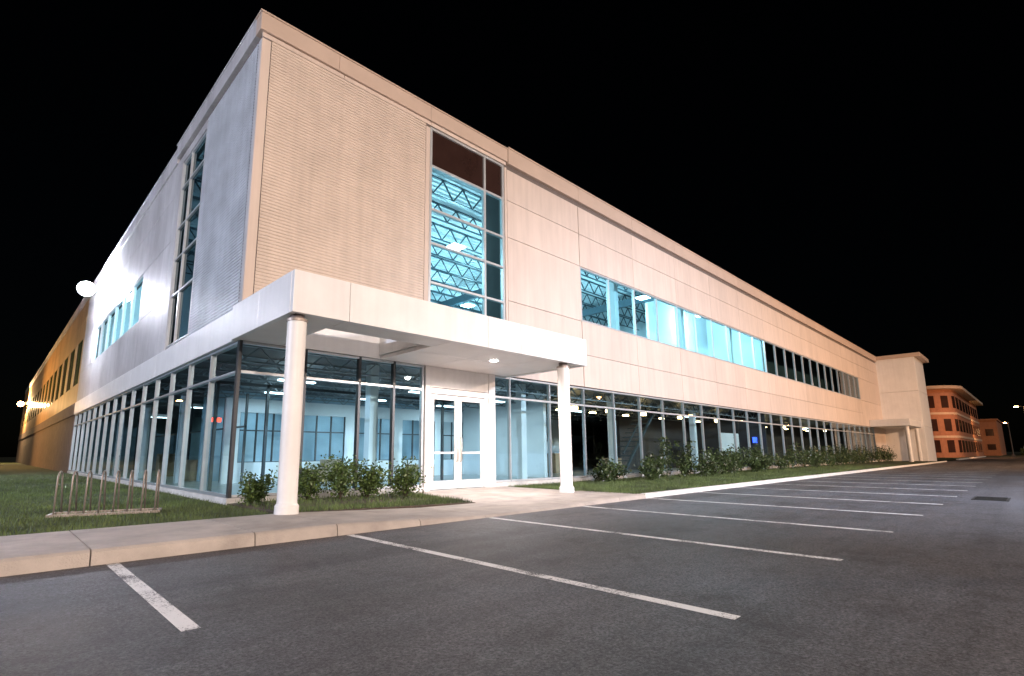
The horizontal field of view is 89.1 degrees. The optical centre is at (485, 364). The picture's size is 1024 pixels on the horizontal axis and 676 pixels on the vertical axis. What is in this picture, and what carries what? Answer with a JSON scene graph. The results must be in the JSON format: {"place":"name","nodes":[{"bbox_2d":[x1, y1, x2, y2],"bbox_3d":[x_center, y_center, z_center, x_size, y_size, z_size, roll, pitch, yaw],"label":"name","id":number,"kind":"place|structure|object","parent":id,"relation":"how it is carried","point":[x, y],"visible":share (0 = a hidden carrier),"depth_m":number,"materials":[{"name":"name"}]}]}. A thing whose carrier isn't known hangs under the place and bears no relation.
{"place":"outdoors","nodes":[
{"label":"outdoors","id":0,"kind":"place"},
{"bbox_2d":[0,462,273,535],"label":"lawn","id":1,"kind":"structure","parent":0,"point":[9,469],"depth_m":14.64,"materials":[{"name":"plant"}]},
{"bbox_2d":[45,469,161,517],"bbox_3d":[-7.298,2.472,10.098,1.764,0.827,0.594,5,-11,-26],"label":"bicycle rack","id":2,"kind":"object","parent":1,"relation":"on","point":[93,513],"visible":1,"depth_m":9.99,"materials":[{"name":"metal"}]},
{"bbox_2d":[109,416,201,471],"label":"interior side walls","id":3,"kind":"structure","parent":0,"point":[194,443],"depth_m":37.31,"materials":[{"name":"grey paint"}]},
{"bbox_2d":[196,389,418,481],"bbox_3d":[-7.846,3.758,26.776,12.400,3.960,0.200,9,-13,-43],"label":"interior back room","id":4,"kind":"object","parent":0,"point":[322,448],"visible":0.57,"depth_m":25.74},
{"bbox_2d":[0,486,645,576],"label":"sidewalk","id":5,"kind":"structure","parent":0,"point":[36,552],"depth_m":7.73,"materials":[{"name":"concrete"}]},
{"bbox_2d":[274,320,306,514],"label":"canopy column","id":6,"kind":"structure","parent":5,"relation":"on","point":[288,468],"depth_m":9.72,"materials":[{"name":"paint"}]},
{"bbox_2d":[286,317,307,323],"bbox_3d":[-3.682,-0.845,10.181,0.400,0.050,0.400,9,-13,-43],"label":"column collar","id":7,"kind":"object","parent":6,"relation":"on","point":[297,318],"depth_m":10.02,"materials":[{"name":"white metal"}]},
{"bbox_2d":[290,313,304,317],"bbox_3d":[-3.683,-0.923,10.194,0.260,0.130,0.260,9,-13,-43],"label":"column cap","id":8,"kind":"object","parent":6,"relation":"on","point":[298,315],"visible":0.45,"depth_m":10.09,"materials":[{"name":"grey metal"}]},
{"bbox_2d":[557,367,573,492],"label":"canopy column","id":9,"kind":"structure","parent":5,"relation":"on","point":[566,471],"depth_m":15.38,"materials":[{"name":"paint"}]},
{"bbox_2d":[379,338,420,354],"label":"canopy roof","id":10,"kind":"structure","parent":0,"point":[387,346],"depth_m":14.64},
{"bbox_2d":[109,459,801,494],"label":"ground floor slab","id":11,"kind":"structure","parent":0,"point":[577,467],"depth_m":24.22,"materials":[{"name":"grey concrete"}]},
{"bbox_2d":[155,453,621,481],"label":"stacked crates","id":12,"kind":"object","parent":11,"relation":"on","point":[191,470],"visible":0.3,"depth_m":27.46,"materials":[{"name":"cardboard"}]},
{"bbox_2d":[112,282,733,482],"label":"interior columns","id":13,"kind":"structure","parent":11,"relation":"on","point":[371,424],"depth_m":21.45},
{"bbox_2d":[101,286,763,483],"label":"interior walls","id":14,"kind":"structure","parent":11,"relation":"on","point":[537,432],"depth_m":26.83,"materials":[{"name":"white paint"}]},
{"bbox_2d":[132,380,479,490],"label":"interior mullions","id":15,"kind":"object","parent":14,"relation":"attached to","point":[213,438],"visible":0.51,"depth_m":20.97,"materials":[{"name":"black metal"}]},
{"bbox_2d":[116,344,755,425],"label":"ground ceiling joists","id":16,"kind":"object","parent":14,"relation":"attached to","point":[197,400],"visible":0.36,"depth_m":22.66,"materials":[{"name":"grey metal"}]},
{"bbox_2d":[151,243,810,428],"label":"light lenses","id":17,"kind":"object","parent":16,"relation":"attached to","point":[456,246],"visible":0.34,"depth_m":24.68,"materials":[{"name":"white"}]},
{"bbox_2d":[556,406,823,431],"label":"warm pendants","id":18,"kind":"object","parent":16,"relation":"hanging from","point":[576,408],"visible":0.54,"depth_m":29.76,"materials":[{"name":"white glass"}]},
{"bbox_2d":[721,433,739,454],"bbox_3d":[16.261,5.278,34.498,3.000,1.400,0.020,9,-13,-43],"label":"interior banner","id":19,"kind":"object","parent":14,"relation":"attached to","point":[727,439],"visible":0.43,"depth_m":34.34,"materials":[{"name":"white fabric"}]},
{"bbox_2d":[424,487,487,491],"bbox_3d":[-0.842,4.059,16.699,3.020,0.120,0.360,9,-13,-43],"label":"door threshold","id":20,"kind":"object","parent":11,"relation":"on","point":[456,489],"depth_m":16.40,"materials":[{"name":"concrete"}]},
{"bbox_2d":[422,365,495,490],"bbox_3d":[-0.825,2.108,17.005,3.020,3.850,0.240,9,-13,-43],"label":"entrance frame","id":21,"kind":"object","parent":20,"relation":"on","point":[450,379],"visible":0.91,"depth_m":17.27,"materials":[{"name":"white metal"}]},
{"bbox_2d":[430,394,483,489],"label":"entrance doors","id":22,"kind":"structure","parent":21,"relation":"in","point":[456,482],"depth_m":16.80,"materials":[{"name":"white metal"}]},
{"bbox_2d":[431,387,485,486],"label":"door gaskets","id":23,"kind":"object","parent":21,"relation":"attached to","point":[459,396],"depth_m":17.11,"materials":[{"name":"black rubber"}]},
{"bbox_2d":[456,437,461,461],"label":"door handles","id":24,"kind":"object","parent":21,"relation":"attached to","point":[458,449],"depth_m":16.70,"materials":[{"name":"silver metal"}]},
{"bbox_2d":[67,460,877,504],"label":"glazing sill","id":25,"kind":"structure","parent":11,"relation":"on","point":[220,500],"depth_m":17.16,"materials":[{"name":"concrete"}]},
{"bbox_2d":[68,341,877,497],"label":"side mullions","id":26,"kind":"object","parent":25,"relation":"on","point":[210,382],"visible":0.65,"depth_m":20.11,"materials":[{"name":"metal"}]},
{"bbox_2d":[70,400,113,474],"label":"ground glazing","id":27,"kind":"structure","parent":26,"relation":"in","point":[106,439],"depth_m":28.21,"materials":[{"name":"teal glass"}]},
{"bbox_2d":[617,405,656,472],"bbox_3d":[8.688,4.343,30.667,4.083,3.915,1.260,9,-13,-43],"label":"interior stair","id":28,"kind":"object","parent":11,"relation":"on","point":[638,444],"visible":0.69,"depth_m":30.14,"materials":[{"name":"metal"}]},
{"bbox_2d":[486,194,842,469],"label":"dark partitions","id":29,"kind":"object","parent":11,"relation":"on","point":[673,431],"visible":0.2,"depth_m":38.57,"materials":[{"name":"black"}]},
{"bbox_2d":[118,346,866,436],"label":"floor slab","id":30,"kind":"structure","parent":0,"point":[601,431],"depth_m":22.12,"materials":[{"name":"concrete"}]},
{"bbox_2d":[0,457,1023,675],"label":"parking lot","id":31,"kind":"structure","parent":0,"point":[936,588],"depth_m":4.62,"materials":[{"name":"grey asphalt"}]},
{"bbox_2d":[106,466,1010,631],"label":"parking lines","id":32,"kind":"object","parent":31,"relation":"on","point":[176,618],"visible":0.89,"depth_m":5.29,"materials":[{"name":"white paint"}]},
{"bbox_2d":[641,461,946,497],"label":"kerb","id":33,"kind":"structure","parent":31,"relation":"on","point":[685,491],"depth_m":19.81,"materials":[{"name":"concrete"}]},
{"bbox_2d":[971,496,1010,500],"bbox_3d":[13.332,3.537,13.695,1.300,0.018,0.700,9,-13,-43],"label":"storm drain","id":34,"kind":"object","parent":31,"relation":"on","point":[991,498],"visible":1,"depth_m":13.62,"materials":[{"name":"metal"}]},
{"bbox_2d":[0,452,1023,461],"bbox_3d":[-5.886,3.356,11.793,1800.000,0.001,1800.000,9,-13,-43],"label":"ground","id":35,"kind":"structure","parent":0,"point":[13,459],"depth_m":153.88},
{"bbox_2d":[15,415,74,472],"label":"side lower wall","id":36,"kind":"structure","parent":35,"relation":"on","point":[49,447],"depth_m":45.82,"materials":[{"name":"beige concrete"}]},
{"bbox_2d":[18,403,74,440],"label":"floor band","id":37,"kind":"object","parent":36,"relation":"on","point":[66,413],"visible":0.79,"depth_m":46.30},
{"bbox_2d":[227,489,474,513],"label":"grass","id":38,"kind":"structure","parent":35,"relation":"on","point":[435,499],"depth_m":12.08,"materials":[{"name":"green plant"}]},
{"bbox_2d":[237,466,277,504],"bbox_3d":[-5.086,2.734,11.680,0.889,0.886,0.841,5,-11,-27],"label":"shrub","id":39,"kind":"object","parent":38,"relation":"on","point":[255,490],"visible":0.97,"depth_m":11.55,"materials":[{"name":"green plant"}]},
{"bbox_2d":[298,453,338,499],"bbox_3d":[-4.210,2.762,12.704,1.216,1.154,1.243,9,-13,-43],"label":"shrub","id":40,"kind":"object","parent":38,"relation":"on","point":[306,485],"visible":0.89,"depth_m":12.47,"materials":[{"name":"green plant"}]},
{"bbox_2d":[320,451,364,500],"bbox_3d":[-3.553,2.728,12.739,1.057,1.230,1.446,-3,-10,14],"label":"shrub","id":41,"kind":"object","parent":38,"relation":"on","point":[341,481],"visible":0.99,"depth_m":12.59,"materials":[{"name":"green plant"}]},
{"bbox_2d":[346,458,393,498],"bbox_3d":[-2.948,2.888,13.105,1.216,1.048,1.065,9,-13,-43],"label":"shrub","id":42,"kind":"object","parent":38,"relation":"on","point":[370,481],"visible":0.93,"depth_m":13.03,"materials":[{"name":"green plant"}]},
{"bbox_2d":[383,456,432,497],"bbox_3d":[-2.108,2.954,13.703,1.220,1.091,1.239,-3,-10,13],"label":"shrub","id":43,"kind":"object","parent":38,"relation":"on","point":[404,481],"visible":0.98,"depth_m":13.58,"materials":[{"name":"green plant"}]},
{"bbox_2d":[89,37,879,461],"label":"wall","id":44,"kind":"structure","parent":35,"relation":"on","point":[597,447],"depth_m":46.66,"materials":[{"name":"beige concrete"}]},
{"bbox_2d":[19,298,89,435],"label":"side metal siding","id":45,"kind":"object","parent":44,"relation":"attached to","point":[73,338],"visible":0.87,"depth_m":47.66,"materials":[{"name":"beige metal"}]},
{"bbox_2d":[21,340,82,425],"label":"side spandrel windows","id":46,"kind":"structure","parent":45,"relation":"attached to","point":[77,365],"depth_m":47.05,"materials":[{"name":"black glass"}]},
{"bbox_2d":[25,20,259,393],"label":"cornice side","id":47,"kind":"structure","parent":44,"relation":"attached to","point":[242,52],"depth_m":18.94,"materials":[{"name":"metal"}]},
{"bbox_2d":[77,38,261,400],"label":"side panels","id":48,"kind":"object","parent":44,"relation":"attached to","point":[148,250],"visible":0.83,"depth_m":21.87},
{"bbox_2d":[77,282,94,295],"bbox_3d":[-23.739,-4.508,30.909,0.840,0.840,0.401,9,-13,-43],"label":"wall pack lens","id":49,"kind":"object","parent":48,"relation":"attached to","point":[86,288],"depth_m":30.78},
{"bbox_2d":[95,285,103,293],"bbox_3d":[-23.422,-4.548,31.572,0.350,0.400,0.400,9,-13,-43],"label":"wall pack housing","id":50,"kind":"object","parent":48,"relation":"attached to","point":[99,289],"depth_m":31.45,"materials":[{"name":"white metal"}]},
{"bbox_2d":[188,44,258,334],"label":"ribbed cladding side","id":51,"kind":"structure","parent":48,"relation":"attached to","point":[217,271],"depth_m":14.72,"materials":[{"name":"metal"}]},
{"bbox_2d":[74,310,505,414],"bbox_3d":[-13.498,1.517,26.947,9.250,0.815,31.720,9,-13,-43],"label":"floor band","id":52,"kind":"object","parent":44,"relation":"on","point":[213,336],"visible":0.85,"depth_m":15.01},
{"bbox_2d":[262,32,505,165],"bbox_3d":[-2.593,-8.314,17.059,9.282,0.130,0.058,9,-13,-43],"label":"front top band","id":53,"kind":"object","parent":44,"relation":"attached to","point":[361,86],"visible":1,"depth_m":16.36,"materials":[{"name":"beige metal"}]},
{"bbox_2d":[92,127,872,497],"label":"window frames","id":54,"kind":"structure","parent":44,"relation":"attached to","point":[132,291],"depth_m":19.29,"materials":[{"name":"metal"}]},
{"bbox_2d":[168,137,205,344],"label":"side tall glazing","id":55,"kind":"structure","parent":54,"relation":"in","point":[185,298],"depth_m":17.63,"materials":[{"name":"teal glass"}]},
{"bbox_2d":[226,340,395,497],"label":"dark ground mullions","id":56,"kind":"object","parent":54,"relation":"attached to","point":[235,414],"visible":0.66,"depth_m":13.55,"materials":[{"name":"grey metal"}]},
{"bbox_2d":[432,131,500,196],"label":"spandrel panes","id":57,"kind":"object","parent":54,"relation":"attached to","point":[451,157],"visible":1,"depth_m":18.72,"materials":[{"name":"brown glass"}]},
{"bbox_2d":[430,175,653,330],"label":"roof joists","id":58,"kind":"object","parent":44,"relation":"on","point":[454,301],"visible":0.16,"depth_m":33.46,"materials":[{"name":"metal"}]},
{"bbox_2d":[430,169,645,326],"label":"roof deck","id":59,"kind":"structure","parent":58,"relation":"on","point":[441,190],"depth_m":30.63,"materials":[{"name":"metal"}]},
{"bbox_2d":[242,37,886,460],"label":"front panels","id":60,"kind":"object","parent":44,"relation":"attached to","point":[554,243],"visible":0.97,"depth_m":25.16,"materials":[{"name":"beige concrete"}]},
{"bbox_2d":[254,41,425,299],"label":"ribbed cladding front","id":61,"kind":"structure","parent":60,"relation":"attached to","point":[343,188],"depth_m":14.94,"materials":[{"name":"beige metal"}]},
{"bbox_2d":[255,8,875,361],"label":"cornice","id":62,"kind":"structure","parent":44,"relation":"attached to","point":[274,26],"depth_m":20.21,"materials":[{"name":"metal"}]},
{"bbox_2d":[875,356,936,460],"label":"end tower","id":63,"kind":"structure","parent":35,"relation":"on","point":[902,388],"depth_m":63.29,"materials":[{"name":"concrete"}]},
{"bbox_2d":[876,352,928,362],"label":"end tower cap","id":64,"kind":"object","parent":63,"relation":"on","point":[919,356],"visible":0.49,"depth_m":64.05,"materials":[{"name":"beige concrete"}]},
{"bbox_2d":[927,389,983,457],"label":"walls","id":65,"kind":"structure","parent":35,"relation":"on","point":[936,394],"depth_m":94.73,"materials":[{"name":"orange brick"}]},
{"bbox_2d":[926,385,982,440],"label":"bands","id":66,"kind":"object","parent":65,"relation":"on","point":[966,394],"visible":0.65,"depth_m":95.90,"materials":[{"name":"beige concrete"}]},
{"bbox_2d":[927,396,982,452],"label":"windows","id":67,"kind":"structure","parent":65,"relation":"attached to","point":[947,423],"depth_m":95.09,"materials":[{"name":"black glass"}]},
{"bbox_2d":[956,456,985,459],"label":"kerb","id":68,"kind":"structure","parent":35,"relation":"on","point":[970,458],"depth_m":85.45,"materials":[{"name":"concrete"}]},
{"bbox_2d":[1003,422,1015,456],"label":"street lamp","id":69,"kind":"object","parent":35,"relation":"on","point":[1013,454],"visible":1,"depth_m":107.67,"materials":[{"name":"metal"}]},
{"bbox_2d":[0,0,1023,456],"label":"sky","id":70,"kind":"structure","parent":0,"point":[858,165],"materials":[{"name":"black"}]},
{"bbox_2d":[509,461,937,493],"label":"lawn","id":71,"kind":"structure","parent":0,"point":[889,463],"depth_m":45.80,"materials":[{"name":"plant"}]},
{"bbox_2d":[587,436,896,481],"bbox_3d":[23.953,6.662,38.105,54.639,2.136,2.937,9,-13,-43],"label":"hedge","id":72,"kind":"object","parent":71,"relation":"on","point":[758,461],"visible":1,"depth_m":27.16,"materials":[{"name":"green plant"}]},
{"bbox_2d":[904,426,922,461],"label":"canopy columns","id":73,"kind":"structure","parent":71,"relation":"on","point":[909,444],"depth_m":56.61,"materials":[{"name":"paint"}]},
{"bbox_2d":[869,418,921,428],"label":"canopy","id":74,"kind":"object","parent":73,"relation":"on","point":[893,423],"visible":1,"depth_m":57.84,"materials":[{"name":"beige concrete"}]},
{"bbox_2d":[937,456,978,459],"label":"lawn","id":75,"kind":"structure","parent":0,"point":[940,458],"depth_m":81.88,"materials":[{"name":"plant"}]},
{"bbox_2d":[978,419,1006,455],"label":"office block","id":76,"kind":"structure","parent":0,"point":[992,437],"depth_m":138.98,"materials":[{"name":"brown brick"}]},
{"bbox_2d":[985,429,996,449],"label":"windows","id":77,"kind":"structure","parent":76,"relation":"in","point":[989,432],"depth_m":138.53,"materials":[{"name":"black glass"}]},
{"bbox_3d":[2.373,0.018,15.865,0.260,0.130,0.260,9,-13,-43],"label":"column","id":78,"kind":"object","parent":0,"visible":0},
{"bbox_2d":[230,269,586,377],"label":"canopy fascia","id":79,"kind":"structure","parent":78,"relation":"on","point":[294,291],"depth_m":11.67,"materials":[{"name":"white metal"}]},
{"bbox_2d":[239,315,576,375],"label":"canopy soffit","id":80,"kind":"structure","parent":79,"relation":"attached to","point":[442,353],"depth_m":14.21,"materials":[{"name":"white paint"}]}
]}

